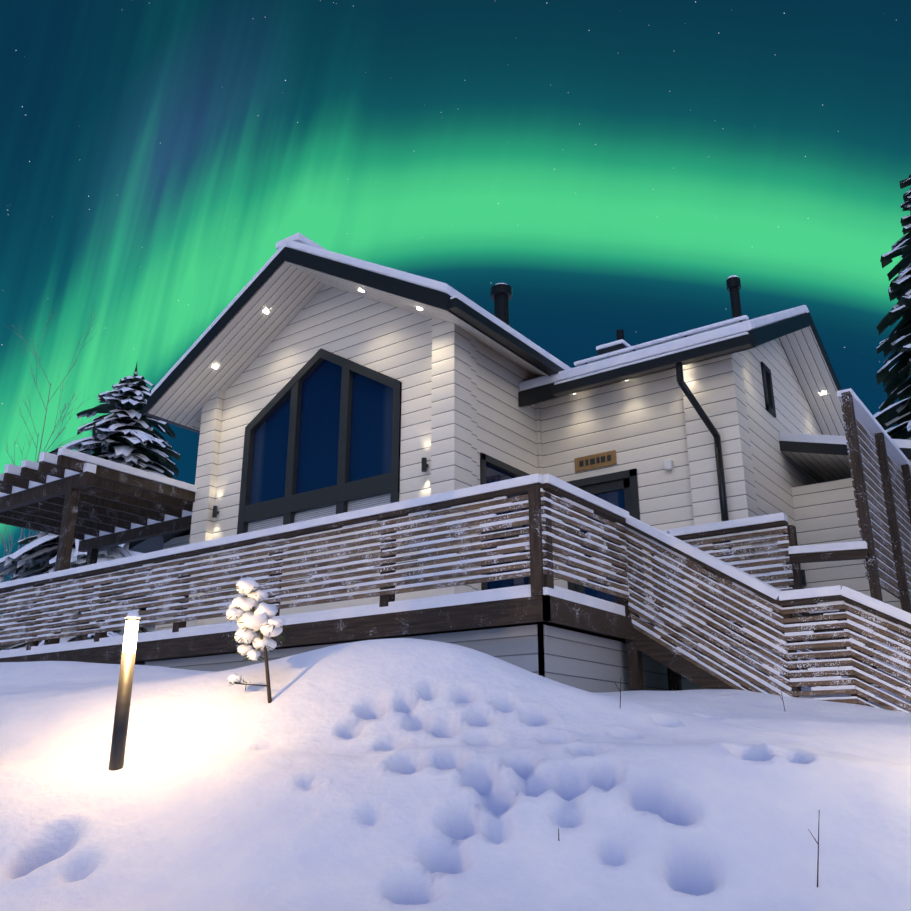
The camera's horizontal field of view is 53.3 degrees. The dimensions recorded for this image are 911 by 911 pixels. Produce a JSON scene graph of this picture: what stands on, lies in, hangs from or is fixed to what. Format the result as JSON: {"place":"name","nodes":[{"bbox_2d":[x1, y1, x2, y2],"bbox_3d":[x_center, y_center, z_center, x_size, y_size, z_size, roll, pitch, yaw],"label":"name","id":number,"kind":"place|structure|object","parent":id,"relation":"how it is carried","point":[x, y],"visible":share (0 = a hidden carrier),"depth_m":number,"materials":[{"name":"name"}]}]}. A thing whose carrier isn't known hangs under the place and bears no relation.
{"place":"outdoors","nodes":[
{"label":"outdoors","id":0,"kind":"place"},
{"bbox_2d":[0,584,663,652],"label":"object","id":1,"kind":"structure","parent":0,"point":[587,600],"depth_m":9.06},
{"bbox_2d":[0,638,910,910],"bbox_3d":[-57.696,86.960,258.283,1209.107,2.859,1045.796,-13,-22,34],"label":"snow ground","id":2,"kind":"structure","parent":0,"point":[400,774],"depth_m":5.13,"materials":[{"name":"white snow"}]},
{"bbox_2d":[0,302,101,612],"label":"birch tree","id":3,"kind":"object","parent":2,"relation":"on","point":[4,542],"visible":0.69,"depth_m":55.19,"materials":[{"name":"brown plant"}]},
{"bbox_2d":[0,364,180,650],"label":"spruce tree","id":4,"kind":"object","parent":2,"relation":"on","point":[114,431],"depth_m":40.35,"materials":[{"name":"green plant"}]},
{"bbox_2d":[87,588,123,639],"bbox_3d":[-11.873,6.660,30.491,4.422,6.000,3.509,-13,-22,34],"label":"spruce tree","id":5,"kind":"object","parent":2,"relation":"on","point":[109,634],"depth_m":30.63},
{"bbox_2d":[108,618,139,770],"bbox_3d":[-2.064,1.614,5.613,0.088,1.200,0.088,-13,-22,34],"label":"bollard light","id":6,"kind":"object","parent":2,"relation":"on","point":[121,720],"visible":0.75,"depth_m":5.59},
{"bbox_2d":[122,620,138,652],"bbox_3d":[-2.064,1.154,5.767,0.080,0.202,0.080,-13,-22,34],"label":"bollard lamp lens","id":7,"kind":"object","parent":6,"relation":"attached to","point":[130,636],"visible":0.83,"depth_m":5.74,"materials":[{"name":"white plastic"}]},
{"bbox_2d":[125,610,139,618],"bbox_3d":[-2.064,1.021,5.811,0.095,0.050,0.095,-13,-22,34],"label":"snow cap","id":8,"kind":"object","parent":6,"relation":"on","point":[132,614],"visible":0.84,"depth_m":5.78,"materials":[{"name":"white snow"}]},
{"bbox_2d":[155,535,189,630],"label":"house wing walls","id":9,"kind":"structure","parent":2,"relation":"on","point":[179,541],"depth_m":16.68,"materials":[{"name":"white wood"}]},
{"bbox_2d":[129,529,190,552],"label":"house wing roof","id":10,"kind":"structure","parent":9,"relation":"on","point":[153,544],"depth_m":16.92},
{"bbox_2d":[226,586,289,702],"bbox_3d":[-1.428,1.406,6.553,0.491,0.924,0.295,-1,-19,2],"label":"pine sapling","id":11,"kind":"object","parent":2,"relation":"on","point":[269,697],"depth_m":6.50,"materials":[{"name":"brown plant"}]},
{"bbox_2d":[226,577,284,684],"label":"snow on sapling","id":12,"kind":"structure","parent":11,"relation":"on","point":[264,613],"depth_m":6.56,"materials":[{"name":"white snow"}]},
{"bbox_2d":[145,624,702,691],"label":"foundation wall","id":13,"kind":"structure","parent":2,"relation":"on","point":[586,662],"depth_m":8.59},
{"bbox_2d":[0,388,910,712],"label":"snow on railings","id":14,"kind":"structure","parent":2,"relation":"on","point":[870,424],"depth_m":9.19,"materials":[{"name":"white snow"}]},
{"bbox_2d":[0,492,910,710],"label":"railing slats","id":15,"kind":"object","parent":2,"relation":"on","point":[693,565],"visible":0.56,"depth_m":9.05,"materials":[{"name":"brown wood"}]},
{"bbox_2d":[26,391,910,701],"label":"deck posts","id":16,"kind":"object","parent":2,"relation":"on","point":[538,579],"visible":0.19,"depth_m":9.25,"materials":[{"name":"brown wood"}]},
{"bbox_2d":[113,615,908,664],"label":"deck floor","id":17,"kind":"structure","parent":16,"relation":"on","point":[524,624],"depth_m":10.14,"materials":[{"name":"brown wood"}]},
{"bbox_2d":[0,455,194,644],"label":"pergola","id":18,"kind":"object","parent":17,"relation":"on","point":[67,510],"visible":0.67,"depth_m":14.69,"materials":[{"name":"brown wood"}]},
{"bbox_2d":[186,285,841,685],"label":"house wall","id":19,"kind":"structure","parent":17,"relation":"on","point":[462,409],"depth_m":12.93,"materials":[{"name":"white wood"}]},
{"bbox_2d":[212,458,427,517],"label":"wall lamps","id":20,"kind":"object","parent":19,"relation":"attached to","point":[424,465],"visible":1,"depth_m":12.04,"materials":[{"name":"metal"}]},
{"bbox_2d":[151,233,809,394],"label":"roof snow","id":21,"kind":"structure","parent":19,"relation":"on","point":[707,334],"depth_m":12.80,"materials":[{"name":"white snow"}]},
{"bbox_2d":[147,261,761,427],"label":"house soffit boards","id":22,"kind":"object","parent":21,"relation":"attached to","point":[283,296],"visible":0.65,"depth_m":14.38,"materials":[{"name":"white wood"}]},
{"bbox_2d":[213,289,825,394],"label":"soffit lights","id":23,"kind":"object","parent":22,"relation":"in","point":[360,290],"visible":0.35,"depth_m":13.24},
{"bbox_2d":[142,247,841,472],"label":"roof fascia","id":24,"kind":"structure","parent":21,"relation":"attached to","point":[471,317],"depth_m":12.72,"materials":[{"name":"black wood"}]},
{"bbox_2d":[191,326,845,435],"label":"soffit boards","id":25,"kind":"object","parent":21,"relation":"attached to","point":[804,355],"visible":0.3,"depth_m":15.19,"materials":[{"name":"white wood"}]},
{"bbox_2d":[490,277,741,339],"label":"chimneys","id":26,"kind":"object","parent":21,"relation":"on","point":[501,295],"visible":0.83,"depth_m":15.39,"materials":[{"name":"black metal"}]},
{"bbox_2d":[237,348,775,604],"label":"window frames","id":27,"kind":"structure","parent":19,"relation":"in","point":[342,493],"depth_m":13.22,"materials":[{"name":"black wood"}]},
{"bbox_2d":[247,493,389,531],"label":"window sill panels","id":28,"kind":"object","parent":27,"relation":"in","point":[379,500],"visible":0.4,"depth_m":13.15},
{"bbox_2d":[249,359,624,602],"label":"window","id":29,"kind":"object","parent":27,"relation":"in","point":[371,433],"visible":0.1,"depth_m":13.45,"materials":[{"name":"blue glass"}]},
{"bbox_2d":[574,450,616,471],"bbox_3d":[2.021,0.085,13.125,0.660,0.210,0.032,-13,-22,34],"label":"house sign","id":30,"kind":"object","parent":19,"relation":"attached to","point":[612,453],"visible":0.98,"depth_m":13.10,"materials":[{"name":"brown wood"}]},
{"bbox_2d":[579,455,610,466],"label":"house sign letters","id":31,"kind":"object","parent":30,"relation":"attached to","point":[592,462],"visible":1,"depth_m":13.12,"materials":[{"name":"black metal"}]},
{"bbox_2d":[664,459,672,470],"bbox_3d":[2.912,0.130,12.393,0.100,0.140,0.088,-13,-22,34],"label":"wall box","id":32,"kind":"object","parent":19,"relation":"attached to","point":[668,464],"visible":1,"depth_m":12.36,"materials":[{"name":"white plastic"}]},
{"bbox_2d":[676,363,733,614],"bbox_3d":[3.206,0.485,11.596,0.090,3.520,0.597,-38,-42,62],"label":"downpipe","id":33,"kind":"object","parent":19,"relation":"attached to","point":[698,408],"visible":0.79,"depth_m":11.89,"materials":[{"name":"black metal"}]},
{"bbox_2d":[801,570,806,585],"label":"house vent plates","id":34,"kind":"object","parent":19,"relation":"attached to","point":[803,578],"visible":0.12,"depth_m":13.29,"materials":[{"name":"black metal"}]},
{"bbox_2d":[779,441,910,459],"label":"shed roof","id":35,"kind":"structure","parent":19,"relation":"attached to","point":[815,448],"depth_m":13.35,"materials":[{"name":"black wood"}]},
{"bbox_2d":[781,451,910,482],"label":"roof underside","id":36,"kind":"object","parent":35,"relation":"attached to","point":[820,468],"depth_m":13.99,"materials":[{"name":"white wood"}]},
{"bbox_2d":[543,405,910,603],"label":"deck slats","id":37,"kind":"object","parent":16,"relation":"attached to","point":[882,549],"visible":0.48,"depth_m":9.37,"materials":[{"name":"brown wood"}]},
{"bbox_2d":[245,677,819,886],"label":"dry twigs","id":38,"kind":"object","parent":2,"relation":"on","point":[808,829],"visible":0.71,"depth_m":4.49,"materials":[{"name":"brown plant"}]},
{"bbox_2d":[625,628,762,690],"bbox_3d":[3.888,2.595,7.935,4.662,2.584,0.975,-13,-22,34],"label":"stair stringer","id":39,"kind":"object","parent":2,"relation":"on","point":[670,659],"visible":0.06,"depth_m":8.83,"materials":[{"name":"brown wood"}]},
{"bbox_2d":[873,174,910,439],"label":"spruce tree","id":40,"kind":"object","parent":2,"relation":"on","point":[897,341],"visible":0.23,"depth_m":27.26,"materials":[{"name":"green plant"}]},
{"bbox_2d":[0,482,910,663],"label":"deck beams","id":41,"kind":"structure","parent":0,"point":[549,608],"depth_m":9.07,"materials":[{"name":"brown wood"}]},
{"bbox_2d":[0,0,910,649],"label":"sky","id":42,"kind":"structure","parent":0,"point":[611,164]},
{"bbox_2d":[791,478,901,684],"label":"porch walls","id":43,"kind":"structure","parent":0,"point":[825,512],"depth_m":13.29,"materials":[{"name":"white wood"}]}
]}

